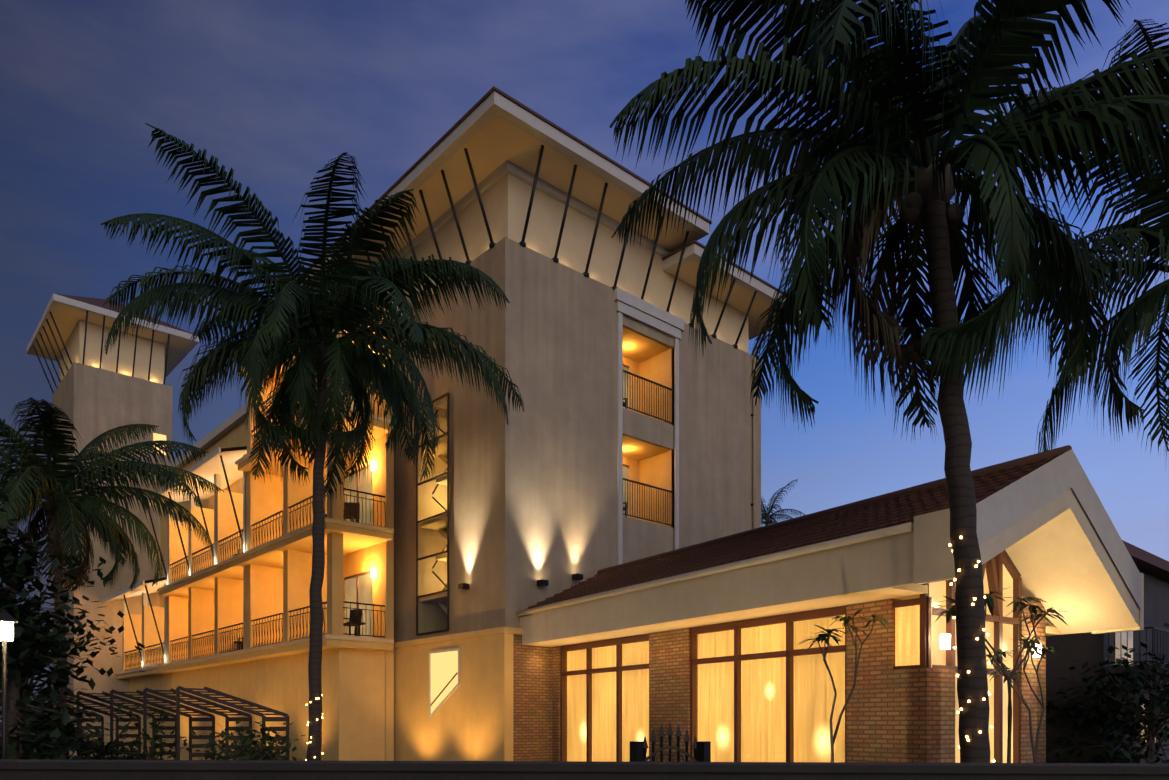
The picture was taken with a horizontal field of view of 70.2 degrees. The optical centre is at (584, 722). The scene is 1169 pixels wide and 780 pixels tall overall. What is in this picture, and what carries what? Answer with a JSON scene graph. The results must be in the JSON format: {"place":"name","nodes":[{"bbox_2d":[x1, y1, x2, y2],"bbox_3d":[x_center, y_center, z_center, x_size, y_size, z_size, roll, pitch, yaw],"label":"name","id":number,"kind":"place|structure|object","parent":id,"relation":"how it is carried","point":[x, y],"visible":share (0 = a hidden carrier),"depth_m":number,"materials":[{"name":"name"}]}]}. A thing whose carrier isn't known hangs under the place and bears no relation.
{"place":"outdoors","nodes":[
{"label":"outdoors","id":0,"kind":"place"},
{"bbox_2d":[0,732,134,759],"bbox_3d":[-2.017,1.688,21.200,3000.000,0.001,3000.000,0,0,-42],"label":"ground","id":1,"kind":"structure","parent":0,"point":[36,751],"depth_m":48.91,"materials":[{"name":"black"}]},
{"bbox_2d":[0,610,17,758],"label":"garden lamp","id":2,"kind":"object","parent":1,"relation":"on","point":[8,621],"visible":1,"depth_m":11.23,"materials":[{"name":"white metal"}]},
{"bbox_2d":[0,491,100,759],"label":"tree","id":3,"kind":"object","parent":1,"relation":"on","point":[40,740],"visible":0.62,"depth_m":15.05,"materials":[{"name":"green plant"}]},
{"bbox_2d":[0,509,116,759],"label":"tree","id":4,"kind":"object","parent":1,"relation":"on","point":[8,593],"visible":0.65,"depth_m":15.20,"materials":[{"name":"green plant"}]},
{"bbox_2d":[0,536,145,758],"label":"tree","id":5,"kind":"object","parent":1,"relation":"on","point":[65,596],"visible":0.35,"depth_m":19.54,"materials":[{"name":"green plant"}]},
{"bbox_2d":[19,703,183,759],"bbox_3d":[-10.977,0.834,18.157,3.547,2.522,3.553,0,0,-42],"label":"shrub","id":6,"kind":"object","parent":1,"relation":"on","point":[102,751],"visible":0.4,"depth_m":18.20,"materials":[{"name":"green plant"}]},
{"bbox_2d":[0,397,224,758],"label":"palm","id":7,"kind":"object","parent":1,"relation":"on","point":[26,490],"visible":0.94,"depth_m":23.46,"materials":[{"name":"green plant"}]},
{"bbox_2d":[27,294,198,756],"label":"tower","id":8,"kind":"structure","parent":1,"relation":"on","point":[98,391],"depth_m":41.13,"materials":[{"name":"beige paint"}]},
{"bbox_2d":[118,702,186,759],"bbox_3d":[-10.756,0.977,20.762,2.605,2.970,2.966,0,0,-42],"label":"shrub","id":9,"kind":"object","parent":1,"relation":"on","point":[161,752],"visible":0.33,"depth_m":20.51,"materials":[{"name":"green plant"}]},
{"bbox_2d":[31,686,288,759],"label":"slatted shelters","id":10,"kind":"object","parent":1,"relation":"on","point":[145,701],"visible":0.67,"depth_m":20.41,"materials":[{"name":"brown"}]},
{"bbox_2d":[186,713,305,759],"bbox_3d":[-6.795,0.724,16.738,2.406,1.975,2.644,0,0,25],"label":"shrub","id":11,"kind":"object","parent":1,"relation":"on","point":[254,753],"visible":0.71,"depth_m":16.56,"materials":[{"name":"green plant"}]},
{"bbox_2d":[102,291,408,760],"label":"wing","id":12,"kind":"structure","parent":1,"relation":"on","point":[252,581],"depth_m":27.81,"materials":[{"name":"beige paint"}]},
{"bbox_2d":[123,455,242,660],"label":"support struts","id":13,"kind":"object","parent":12,"relation":"attached to","point":[234,509],"visible":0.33,"depth_m":33.31,"materials":[{"name":"black metal"}]},
{"bbox_2d":[124,384,385,670],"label":"balcony railings","id":14,"kind":"object","parent":12,"relation":"attached to","point":[212,637],"visible":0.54,"depth_m":27.95,"materials":[{"name":"black metal"}]},
{"bbox_2d":[233,398,626,649],"bbox_3d":[-6.711,-6.248,26.547,15.812,7.532,3.967,0,0,25],"label":"balcony furniture","id":15,"kind":"object","parent":12,"relation":"on","point":[354,513],"visible":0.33,"depth_m":25.00,"materials":[{"name":"brown"}]},
{"bbox_2d":[101,123,524,760],"bbox_3d":[-5.583,-4.720,18.129,8.595,12.838,8.025,0,0,5],"label":"palm","id":16,"kind":"object","parent":1,"relation":"on","point":[353,305],"visible":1,"depth_m":17.10,"materials":[{"name":"green plant"}]},
{"bbox_2d":[386,160,760,760],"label":"tower","id":17,"kind":"structure","parent":1,"relation":"on","point":[499,515],"depth_m":23.20,"materials":[{"name":"beige paint"}]},
{"bbox_2d":[458,573,582,589],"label":"wall lights","id":18,"kind":"object","parent":17,"relation":"attached to","point":[541,582],"visible":0.96,"depth_m":22.23,"materials":[{"name":"black metal"}]},
{"bbox_2d":[290,86,800,339],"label":"tower roof","id":19,"kind":"structure","parent":17,"relation":"on","point":[492,129],"depth_m":22.27,"materials":[{"name":"beige paint"}]},
{"bbox_2d":[331,145,772,357],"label":"roof struts","id":20,"kind":"object","parent":17,"relation":"attached to","point":[556,260],"visible":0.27,"depth_m":22.74,"materials":[{"name":"black metal"}]},
{"bbox_2d":[623,370,672,525],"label":"balcony railings","id":21,"kind":"object","parent":17,"relation":"attached to","point":[642,412],"visible":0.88,"depth_m":24.81,"materials":[{"name":"black metal"}]},
{"bbox_2d":[630,723,710,761],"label":"iron gate","id":22,"kind":"structure","parent":1,"relation":"on","point":[701,751],"depth_m":8.37,"materials":[{"name":"black metal"}]},
{"bbox_2d":[761,479,804,526],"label":"palm","id":23,"kind":"object","parent":1,"relation":"on","point":[767,517],"visible":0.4,"depth_m":60.12,"materials":[{"name":"green plant"}]},
{"bbox_2d":[516,445,1143,762],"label":"pavilion wing","id":24,"kind":"structure","parent":1,"relation":"on","point":[714,633],"depth_m":14.55,"materials":[{"name":"beige paint"}]},
{"bbox_2d":[579,682,835,760],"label":"interior lights","id":25,"kind":"object","parent":24,"relation":"attached to","point":[722,736],"depth_m":15.99,"materials":[{"name":"yellow"}]},
{"bbox_2d":[798,609,890,761],"bbox_3d":[3.949,-0.030,12.652,1.985,3.441,0.792,0,0,-42],"label":"frangipani","id":26,"kind":"object","parent":1,"relation":"on","point":[828,635],"visible":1,"depth_m":12.51,"materials":[{"name":"brown plant"}]},
{"bbox_2d":[609,0,1168,762],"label":"palm","id":27,"kind":"object","parent":1,"relation":"on","point":[881,164],"visible":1,"depth_m":9.46,"materials":[{"name":"green plant"}]},
{"bbox_2d":[931,587,1068,762],"bbox_3d":[5.446,-0.023,10.996,2.620,3.432,0.958,0,0,-32],"label":"frangipani","id":28,"kind":"object","parent":1,"relation":"on","point":[988,601],"visible":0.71,"depth_m":11.06,"materials":[{"name":"brown plant"}]},
{"bbox_2d":[986,635,1062,762],"bbox_3d":[6.589,0.191,12.536,1.280,2.999,1.300,0,0,-42],"label":"frangipani","id":29,"kind":"object","parent":1,"relation":"on","point":[1035,648],"visible":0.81,"depth_m":12.30,"materials":[{"name":"brown plant"}]},
{"bbox_2d":[927,19,1168,468],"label":"palm","id":30,"kind":"object","parent":1,"relation":"on","point":[1139,315],"visible":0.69,"depth_m":12.94,"materials":[{"name":"green plant"}]},
{"bbox_2d":[1046,540,1168,762],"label":"neighbour house","id":31,"kind":"structure","parent":1,"relation":"on","point":[1153,569],"depth_m":23.21,"materials":[{"name":"grey"}]},
{"bbox_2d":[1046,623,1168,763],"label":"bush","id":32,"kind":"object","parent":1,"relation":"on","point":[1155,711],"visible":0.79,"depth_m":21.02,"materials":[{"name":"green plant"}]},
{"bbox_2d":[1046,641,1168,762],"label":"bush","id":33,"kind":"object","parent":1,"relation":"on","point":[1050,705],"visible":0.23,"depth_m":22.40,"materials":[{"name":"green plant"}]},
{"bbox_2d":[0,759,1168,779],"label":"boundary wall","id":34,"kind":"structure","parent":0,"point":[20,769],"depth_m":5.66,"materials":[{"name":"black concrete"}]},
{"bbox_2d":[0,0,1168,723],"label":"sky","id":35,"kind":"structure","parent":0,"point":[276,91],"materials":[{"name":"blue"}]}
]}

